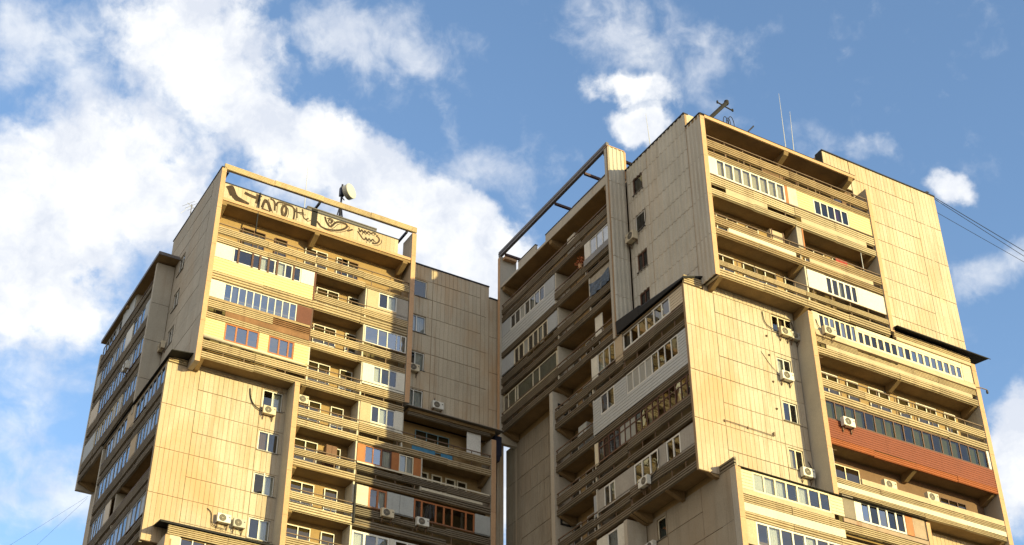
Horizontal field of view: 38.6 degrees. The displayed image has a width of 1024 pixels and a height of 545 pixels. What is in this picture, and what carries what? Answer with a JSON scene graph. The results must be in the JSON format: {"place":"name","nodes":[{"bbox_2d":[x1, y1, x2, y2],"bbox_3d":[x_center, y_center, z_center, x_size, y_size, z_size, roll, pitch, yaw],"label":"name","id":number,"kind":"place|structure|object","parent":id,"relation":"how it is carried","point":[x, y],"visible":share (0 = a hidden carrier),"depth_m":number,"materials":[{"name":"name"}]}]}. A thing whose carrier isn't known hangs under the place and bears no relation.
{"place":"outdoors","nodes":[
{"label":"outdoors","id":0,"kind":"place"},
{"bbox_2d":[322,444,336,468],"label":"storage cabinet","id":1,"kind":"object","parent":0,"point":[327,448],"visible":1,"depth_m":86.32,"materials":[{"name":"wood"}]},
{"bbox_2d":[0,0,1023,544],"label":"sky","id":2,"kind":"structure","parent":0,"point":[456,122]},
{"bbox_2d":[578,421,593,448],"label":"storage cabinet","id":3,"kind":"object","parent":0,"point":[583,426],"visible":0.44,"depth_m":85.49,"materials":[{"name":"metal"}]},
{"bbox_3d":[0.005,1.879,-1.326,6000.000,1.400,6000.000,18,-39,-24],"label":"ground","id":4,"kind":"structure","parent":0,"visible":0},
{"bbox_2d":[75,163,503,544],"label":"apartment tower","id":5,"kind":"structure","parent":4,"relation":"on","point":[342,323],"depth_m":89.23,"materials":[{"name":"beige concrete"}]},
{"bbox_2d":[122,360,129,376],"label":"air conditioner","id":6,"kind":"object","parent":5,"relation":"attached to","point":[126,365],"visible":1,"depth_m":93.42,"materials":[{"name":"metal"}]},
{"bbox_2d":[157,340,165,356],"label":"air conditioner","id":7,"kind":"object","parent":5,"relation":"attached to","point":[161,347],"visible":1,"depth_m":91.67,"materials":[{"name":"metal"}]},
{"bbox_2d":[164,327,173,350],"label":"window","id":8,"kind":"structure","parent":5,"relation":"in","point":[171,331],"depth_m":91.68,"materials":[{"name":"brown glass"}]},
{"bbox_2d":[170,289,179,313],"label":"window","id":9,"kind":"structure","parent":5,"relation":"in","point":[177,294],"depth_m":93.27,"materials":[{"name":"glass"}]},
{"bbox_2d":[176,253,185,277],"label":"window","id":10,"kind":"structure","parent":5,"relation":"in","point":[185,253],"depth_m":94.81,"materials":[{"name":"glass"}]},
{"bbox_2d":[207,508,230,530],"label":"air conditioner","id":11,"kind":"object","parent":5,"relation":"attached to","point":[223,518],"visible":1,"depth_m":80.97,"materials":[{"name":"metal"}]},
{"bbox_2d":[232,517,245,534],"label":"air conditioner","id":12,"kind":"object","parent":5,"relation":"attached to","point":[237,523],"visible":1,"depth_m":81.31,"materials":[{"name":"metal"}]},
{"bbox_2d":[241,227,265,250],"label":"window","id":13,"kind":"structure","parent":5,"relation":"in","point":[246,229],"depth_m":92.35,"materials":[{"name":"brown glass"}]},
{"bbox_2d":[255,193,260,231],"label":"drop cable","id":14,"kind":"object","parent":5,"relation":"hanging from","point":[258,213],"visible":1,"depth_m":91.94,"materials":[{"name":"black rubber"}]},
{"bbox_2d":[246,517,269,542],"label":"window","id":15,"kind":"structure","parent":5,"relation":"in","point":[263,528],"depth_m":82.32,"materials":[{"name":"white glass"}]},
{"bbox_2d":[251,473,273,497],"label":"window","id":16,"kind":"structure","parent":5,"relation":"in","point":[268,483],"depth_m":83.92,"materials":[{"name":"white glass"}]},
{"bbox_2d":[250,388,275,421],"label":"air conditioner","id":17,"kind":"object","parent":5,"relation":"attached to","point":[268,410],"visible":1,"depth_m":86.07,"materials":[{"name":"metal"}]},
{"bbox_2d":[256,430,278,454],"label":"window","id":18,"kind":"structure","parent":5,"relation":"in","point":[263,439],"depth_m":85.39,"materials":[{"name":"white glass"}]},
{"bbox_2d":[261,390,282,412],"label":"window","id":19,"kind":"structure","parent":5,"relation":"in","point":[276,401],"depth_m":87.20,"materials":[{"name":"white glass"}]},
{"bbox_2d":[273,237,287,256],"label":"balcony door","id":20,"kind":"structure","parent":5,"relation":"in","point":[277,239],"depth_m":93.21,"materials":[{"name":"brown glass"}]},
{"bbox_2d":[286,523,310,540],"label":"window","id":21,"kind":"structure","parent":5,"relation":"in","point":[294,529],"depth_m":83.25,"materials":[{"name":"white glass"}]},
{"bbox_2d":[290,480,313,506],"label":"window","id":22,"kind":"structure","parent":5,"relation":"in","point":[294,484],"depth_m":84.83,"materials":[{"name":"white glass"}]},
{"bbox_2d":[298,394,308,407],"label":"air conditioner","id":23,"kind":"object","parent":5,"relation":"attached to","point":[304,399],"visible":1,"depth_m":86.66,"materials":[{"name":"metal"}]},
{"bbox_2d":[294,438,317,463],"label":"window","id":24,"kind":"structure","parent":5,"relation":"in","point":[300,442],"depth_m":86.40,"materials":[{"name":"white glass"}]},
{"bbox_2d":[298,400,320,422],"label":"window","id":25,"kind":"structure","parent":5,"relation":"in","point":[310,403],"depth_m":88.08,"materials":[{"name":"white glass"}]},
{"bbox_2d":[304,247,327,269],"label":"window","id":26,"kind":"structure","parent":5,"relation":"in","point":[315,251],"depth_m":94.17,"materials":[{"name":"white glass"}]},
{"bbox_2d":[307,360,329,384],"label":"window","id":27,"kind":"structure","parent":5,"relation":"in","point":[311,363],"depth_m":89.75,"materials":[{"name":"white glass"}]},
{"bbox_2d":[312,323,335,347],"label":"window","id":28,"kind":"structure","parent":5,"relation":"in","point":[314,340],"depth_m":91.25,"materials":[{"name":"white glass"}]},
{"bbox_2d":[316,287,338,307],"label":"window","id":29,"kind":"structure","parent":5,"relation":"in","point":[318,288],"depth_m":93.10,"materials":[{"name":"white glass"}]},
{"bbox_2d":[320,531,334,544],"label":"balcony door","id":30,"kind":"structure","parent":5,"relation":"in","point":[329,537],"depth_m":84.02,"materials":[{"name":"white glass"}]},
{"bbox_2d":[323,488,337,512],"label":"balcony door","id":31,"kind":"structure","parent":5,"relation":"in","point":[327,492],"depth_m":85.58,"materials":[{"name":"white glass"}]},
{"bbox_2d":[329,406,343,429],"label":"balcony door","id":32,"kind":"structure","parent":5,"relation":"in","point":[333,409],"depth_m":88.75,"materials":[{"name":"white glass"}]},
{"bbox_2d":[336,449,340,469],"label":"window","id":33,"kind":"structure","parent":5,"relation":"in","point":[338,450],"depth_m":87.33,"materials":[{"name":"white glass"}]},
{"bbox_2d":[336,257,348,276],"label":"balcony door","id":34,"kind":"structure","parent":5,"relation":"in","point":[340,259],"depth_m":94.89,"materials":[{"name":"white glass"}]},
{"bbox_2d":[338,369,351,391],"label":"balcony door","id":35,"kind":"structure","parent":5,"relation":"in","point":[343,372],"depth_m":90.50,"materials":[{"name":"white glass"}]},
{"bbox_2d":[337,183,355,216],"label":"dish antenna","id":36,"kind":"object","parent":5,"relation":"on","point":[347,191],"visible":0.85,"depth_m":100.00,"materials":[{"name":"white metal"}]},
{"bbox_2d":[341,259,358,279],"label":"balcony door","id":37,"kind":"structure","parent":5,"relation":"in","point":[356,264],"depth_m":95.10,"materials":[{"name":"brown glass"}]},
{"bbox_2d":[344,333,355,354],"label":"balcony door","id":38,"kind":"structure","parent":5,"relation":"in","point":[352,351],"depth_m":91.98,"materials":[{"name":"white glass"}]},
{"bbox_2d":[348,296,358,312],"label":"balcony door","id":39,"kind":"structure","parent":5,"relation":"in","point":[349,298],"depth_m":93.85,"materials":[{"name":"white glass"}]},
{"bbox_2d":[352,483,356,522],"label":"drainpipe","id":40,"kind":"object","parent":5,"relation":"attached to","point":[354,505],"visible":1,"depth_m":84.62,"materials":[{"name":"grey metal"}]},
{"bbox_2d":[380,507,393,524],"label":"air conditioner","id":41,"kind":"object","parent":5,"relation":"attached to","point":[387,513],"visible":1,"depth_m":85.17,"materials":[{"name":"metal"}]},
{"bbox_2d":[411,363,419,376],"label":"air conditioner","id":42,"kind":"object","parent":5,"relation":"attached to","point":[415,368],"visible":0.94,"depth_m":93.29,"materials":[{"name":"metal"}]},
{"bbox_2d":[409,388,422,407],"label":"window","id":43,"kind":"structure","parent":5,"relation":"in","point":[415,397],"depth_m":92.67,"materials":[{"name":"white glass"}]},
{"bbox_2d":[412,351,424,371],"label":"window","id":44,"kind":"structure","parent":5,"relation":"in","point":[418,359],"depth_m":94.38,"materials":[{"name":"clear glass"}]},
{"bbox_2d":[413,314,425,334],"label":"window","id":45,"kind":"structure","parent":5,"relation":"in","point":[419,327],"depth_m":95.89,"materials":[{"name":"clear glass"}]},
{"bbox_2d":[414,279,427,298],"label":"window","id":46,"kind":"structure","parent":5,"relation":"in","point":[415,279],"depth_m":97.64,"materials":[{"name":"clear glass"}]},
{"bbox_2d":[415,516,428,532],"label":"air conditioner","id":47,"kind":"object","parent":5,"relation":"attached to","point":[421,522],"visible":1,"depth_m":86.10,"materials":[{"name":"metal"}]},
{"bbox_2d":[412,445,434,454],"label":"blue cloth","id":48,"kind":"object","parent":5,"relation":"on","point":[423,450],"visible":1,"depth_m":89.29,"materials":[{"name":"blue fabric"}]},
{"bbox_2d":[422,472,427,480],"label":"window","id":49,"kind":"structure","parent":5,"relation":"in","point":[425,475],"depth_m":89.73,"materials":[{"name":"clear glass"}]},
{"bbox_2d":[415,429,448,454],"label":"window","id":50,"kind":"structure","parent":5,"relation":"in","point":[417,432],"depth_m":91.50,"materials":[{"name":"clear glass"}]},
{"bbox_2d":[431,474,441,491],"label":"window","id":51,"kind":"structure","parent":5,"relation":"in","point":[433,477],"depth_m":90.08,"materials":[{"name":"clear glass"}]},
{"bbox_2d":[431,398,443,412],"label":"air conditioner","id":52,"kind":"object","parent":5,"relation":"on","point":[437,405],"visible":0.99,"depth_m":92.67,"materials":[{"name":"metal"}]},
{"bbox_2d":[441,453,451,459],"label":"blue cloth","id":53,"kind":"object","parent":5,"relation":"on","point":[449,457],"visible":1,"depth_m":89.95,"materials":[{"name":"blue fabric"}]},
{"bbox_2d":[445,478,455,488],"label":"window","id":54,"kind":"structure","parent":5,"relation":"in","point":[449,481],"depth_m":90.48,"materials":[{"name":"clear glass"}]},
{"bbox_2d":[456,481,466,490],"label":"window","id":55,"kind":"structure","parent":5,"relation":"in","point":[458,483],"depth_m":90.79,"materials":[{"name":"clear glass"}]},
{"bbox_2d":[496,463,496,500],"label":"drop cable","id":56,"kind":"object","parent":5,"relation":"hanging from","point":[496,481],"visible":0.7,"depth_m":91.80,"materials":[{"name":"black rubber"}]},
{"bbox_2d":[497,112,1013,544],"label":"apartment tower","id":57,"kind":"structure","parent":4,"relation":"on","point":[663,338],"depth_m":83.21,"materials":[{"name":"beige concrete"}]},
{"bbox_2d":[567,232,580,253],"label":"storage cabinet","id":58,"kind":"object","parent":57,"relation":"on","point":[571,236],"visible":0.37,"depth_m":94.13,"materials":[{"name":"white paint"}]},
{"bbox_2d":[570,393,577,411],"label":"balcony door","id":59,"kind":"structure","parent":57,"relation":"in","point":[575,406],"depth_m":88.98,"materials":[{"name":"white glass"}]},
{"bbox_2d":[571,435,578,453],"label":"balcony door","id":60,"kind":"structure","parent":57,"relation":"in","point":[577,448],"depth_m":87.29,"materials":[{"name":"white glass"}]},
{"bbox_2d":[573,477,580,497],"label":"balcony door","id":61,"kind":"structure","parent":57,"relation":"in","point":[578,480],"depth_m":85.59,"materials":[{"name":"white glass"}]},
{"bbox_2d":[574,522,581,544],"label":"balcony door","id":62,"kind":"structure","parent":57,"relation":"in","point":[578,527],"depth_m":83.98,"materials":[{"name":"white glass"}]},
{"bbox_2d":[575,256,584,268],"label":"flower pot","id":63,"kind":"object","parent":57,"relation":"on","point":[580,263],"visible":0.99,"depth_m":90.96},
{"bbox_2d":[583,381,591,401],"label":"window","id":64,"kind":"structure","parent":57,"relation":"in","point":[590,394],"depth_m":87.89,"materials":[{"name":"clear glass"}]},
{"bbox_2d":[585,465,595,488],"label":"window","id":65,"kind":"structure","parent":57,"relation":"in","point":[593,469],"depth_m":84.56,"materials":[{"name":"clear glass"}]},
{"bbox_2d":[585,336,599,354],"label":"window","id":66,"kind":"structure","parent":57,"relation":"in","point":[598,343],"depth_m":89.16,"materials":[{"name":"white glass"}]},
{"bbox_2d":[587,512,597,534],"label":"window","id":67,"kind":"structure","parent":57,"relation":"in","point":[591,518],"depth_m":82.92,"materials":[{"name":"white glass"}]},
{"bbox_2d":[589,266,608,297],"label":"hanging net","id":68,"kind":"object","parent":57,"relation":"hanging from","point":[599,283],"visible":1,"depth_m":87.89,"materials":[{"name":"grey fabric"}]},
{"bbox_2d":[625,208,645,248],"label":"air conditioner","id":69,"kind":"object","parent":57,"relation":"attached to","point":[631,237],"visible":1,"depth_m":88.03,"materials":[{"name":"metal"}]},
{"bbox_2d":[632,173,642,196],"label":"window","id":70,"kind":"structure","parent":57,"relation":"in","point":[637,183],"depth_m":90.19,"materials":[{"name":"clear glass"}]},
{"bbox_2d":[636,210,645,231],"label":"window","id":71,"kind":"structure","parent":57,"relation":"in","point":[640,219],"depth_m":88.54,"materials":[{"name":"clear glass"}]},
{"bbox_2d":[637,249,648,273],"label":"window","id":72,"kind":"structure","parent":57,"relation":"in","point":[642,258],"depth_m":86.84,"materials":[{"name":"black glass"}]},
{"bbox_2d":[640,288,649,304],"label":"window","id":73,"kind":"structure","parent":57,"relation":"in","point":[645,296],"depth_m":85.33,"materials":[{"name":"black glass"}]},
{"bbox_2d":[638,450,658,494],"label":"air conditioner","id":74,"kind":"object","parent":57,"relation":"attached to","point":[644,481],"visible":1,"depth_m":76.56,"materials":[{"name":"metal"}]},
{"bbox_2d":[645,540,656,544],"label":"air conditioner","id":75,"kind":"object","parent":57,"relation":"attached to","point":[652,542],"visible":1,"depth_m":76.51,"materials":[{"name":"metal"}]},
{"bbox_2d":[656,517,666,541],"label":"window","id":76,"kind":"structure","parent":57,"relation":"in","point":[662,522],"depth_m":76.71,"materials":[{"name":"glass"}]},
{"bbox_2d":[715,214,737,230],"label":"window","id":77,"kind":"structure","parent":57,"relation":"in","point":[719,227],"depth_m":83.61,"materials":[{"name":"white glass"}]},
{"bbox_2d":[718,253,734,272],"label":"window","id":78,"kind":"structure","parent":57,"relation":"in","point":[724,259],"depth_m":82.15,"materials":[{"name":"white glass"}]},
{"bbox_2d":[710,100,753,131],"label":"roof mast","id":79,"kind":"object","parent":57,"relation":"on","point":[719,109],"visible":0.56,"depth_m":91.36,"materials":[{"name":"grey metal"}]},
{"bbox_2d":[707,148,760,170],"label":"window","id":80,"kind":"structure","parent":57,"relation":"in","point":[708,149],"depth_m":87.33,"materials":[{"name":"white glass"}]},
{"bbox_2d":[742,262,755,279],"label":"balcony door","id":81,"kind":"structure","parent":57,"relation":"in","point":[746,267],"depth_m":82.84,"materials":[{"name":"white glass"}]},
{"bbox_2d":[754,266,776,287],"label":"window","id":82,"kind":"structure","parent":57,"relation":"in","point":[760,272],"depth_m":83.29,"materials":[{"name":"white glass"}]},
{"bbox_2d":[767,229,784,242],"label":"crate","id":83,"kind":"object","parent":57,"relation":"on","point":[773,232],"visible":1,"depth_m":84.00,"materials":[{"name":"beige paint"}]},
{"bbox_2d":[762,311,791,343],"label":"air conditioner","id":84,"kind":"object","parent":57,"relation":"attached to","point":[784,332],"visible":1,"depth_m":81.21,"materials":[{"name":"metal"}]},
{"bbox_2d":[762,353,793,387],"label":"air conditioner","id":85,"kind":"object","parent":57,"relation":"attached to","point":[787,376],"visible":1,"depth_m":79.40,"materials":[{"name":"metal"}]},
{"bbox_2d":[771,315,791,333],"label":"window","id":86,"kind":"structure","parent":57,"relation":"in","point":[779,323],"depth_m":82.10,"materials":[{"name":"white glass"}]},
{"bbox_2d":[779,98,785,146],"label":"whip antenna","id":87,"kind":"object","parent":57,"relation":"on","point":[782,124],"visible":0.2,"depth_m":95.82,"materials":[{"name":"grey metal"}]},
{"bbox_2d":[777,358,794,379],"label":"window","id":88,"kind":"structure","parent":57,"relation":"in","point":[779,364],"depth_m":80.35,"materials":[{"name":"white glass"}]},
{"bbox_2d":[784,277,793,293],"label":"balcony door","id":89,"kind":"structure","parent":57,"relation":"in","point":[788,282],"depth_m":83.98,"materials":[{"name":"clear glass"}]},
{"bbox_2d":[782,401,800,424],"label":"window","id":90,"kind":"structure","parent":57,"relation":"in","point":[789,404],"depth_m":78.62,"materials":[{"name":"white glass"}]},
{"bbox_2d":[788,321,799,346],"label":"air conditioner","id":91,"kind":"object","parent":57,"relation":"attached to","point":[795,336],"visible":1,"depth_m":81.47,"materials":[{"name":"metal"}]},
{"bbox_2d":[788,448,803,470],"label":"window","id":92,"kind":"structure","parent":57,"relation":"in","point":[791,456],"depth_m":77.03,"materials":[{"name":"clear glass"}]},
{"bbox_2d":[800,461,815,485],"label":"air conditioner","id":93,"kind":"object","parent":57,"relation":"attached to","point":[807,472],"visible":1,"depth_m":76.34,"materials":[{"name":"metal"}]},
{"bbox_2d":[783,177,842,203],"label":"window","id":94,"kind":"structure","parent":57,"relation":"in","point":[785,179],"depth_m":89.79,"materials":[{"name":"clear glass"}]},
{"bbox_2d":[804,249,823,261],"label":"window","id":95,"kind":"structure","parent":57,"relation":"in","point":[805,259],"depth_m":86.66,"materials":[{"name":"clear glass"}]},
{"bbox_2d":[816,320,836,342],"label":"air conditioner","id":96,"kind":"object","parent":57,"relation":"attached to","point":[829,331],"visible":1,"depth_m":81.27,"materials":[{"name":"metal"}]},
{"bbox_2d":[821,371,839,395],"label":"window","id":97,"kind":"structure","parent":57,"relation":"in","point":[823,376],"depth_m":81.42,"materials":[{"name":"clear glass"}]},
{"bbox_2d":[836,258,846,266],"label":"red cloth","id":98,"kind":"object","parent":57,"relation":"on","point":[837,260],"visible":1,"depth_m":85.68,"materials":[{"name":"red fabric"}]},
{"bbox_2d":[840,416,855,434],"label":"air conditioner","id":99,"kind":"object","parent":57,"relation":"attached to","point":[847,422],"visible":1,"depth_m":78.14,"materials":[{"name":"metal"}]},
{"bbox_2d":[835,464,860,483],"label":"window","id":100,"kind":"structure","parent":57,"relation":"in","point":[843,472],"depth_m":78.22,"materials":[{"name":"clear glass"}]},
{"bbox_2d":[846,379,859,401],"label":"balcony door","id":101,"kind":"structure","parent":57,"relation":"in","point":[847,384],"depth_m":82.10,"materials":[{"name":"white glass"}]},
{"bbox_2d":[867,387,891,412],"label":"window","id":102,"kind":"structure","parent":57,"relation":"in","point":[869,391],"depth_m":82.84,"materials":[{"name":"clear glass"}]},
{"bbox_2d":[881,479,896,488],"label":"air conditioner","id":103,"kind":"object","parent":57,"relation":"attached to","point":[889,483],"visible":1,"depth_m":77.87,"materials":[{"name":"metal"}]},
{"bbox_2d":[897,396,911,418],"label":"balcony door","id":104,"kind":"structure","parent":57,"relation":"in","point":[899,401],"depth_m":83.66,"materials":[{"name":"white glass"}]},
{"bbox_2d":[915,403,938,427],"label":"window","id":105,"kind":"structure","parent":57,"relation":"in","point":[917,407],"depth_m":84.33,"materials":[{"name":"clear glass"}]},
{"bbox_2d":[924,491,939,501],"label":"air conditioner","id":106,"kind":"object","parent":57,"relation":"attached to","point":[931,496],"visible":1,"depth_m":79.14,"materials":[{"name":"metal"}]},
{"bbox_2d":[943,412,958,434],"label":"balcony door","id":107,"kind":"structure","parent":57,"relation":"in","point":[945,416],"depth_m":85.11,"materials":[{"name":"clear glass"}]},
{"bbox_2d":[939,496,966,509],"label":"window","id":108,"kind":"structure","parent":57,"relation":"in","point":[943,500],"depth_m":81.42,"materials":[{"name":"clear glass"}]},
{"bbox_2d":[932,196,1023,250],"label":"overhead cable","id":109,"kind":"object","parent":57,"relation":"attached to","point":[978,223],"visible":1,"depth_m":97.84,"materials":[{"name":"black rubber"}]},
{"bbox_2d":[935,199,1022,255],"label":"overhead cable","id":110,"kind":"object","parent":57,"relation":"attached to","point":[978,227],"visible":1,"depth_m":97.88,"materials":[{"name":"black rubber"}]},
{"bbox_2d":[938,213,1023,261],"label":"overhead cable","id":111,"kind":"object","parent":57,"relation":"attached to","point":[982,238],"visible":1,"depth_m":97.29,"materials":[{"name":"black rubber"}]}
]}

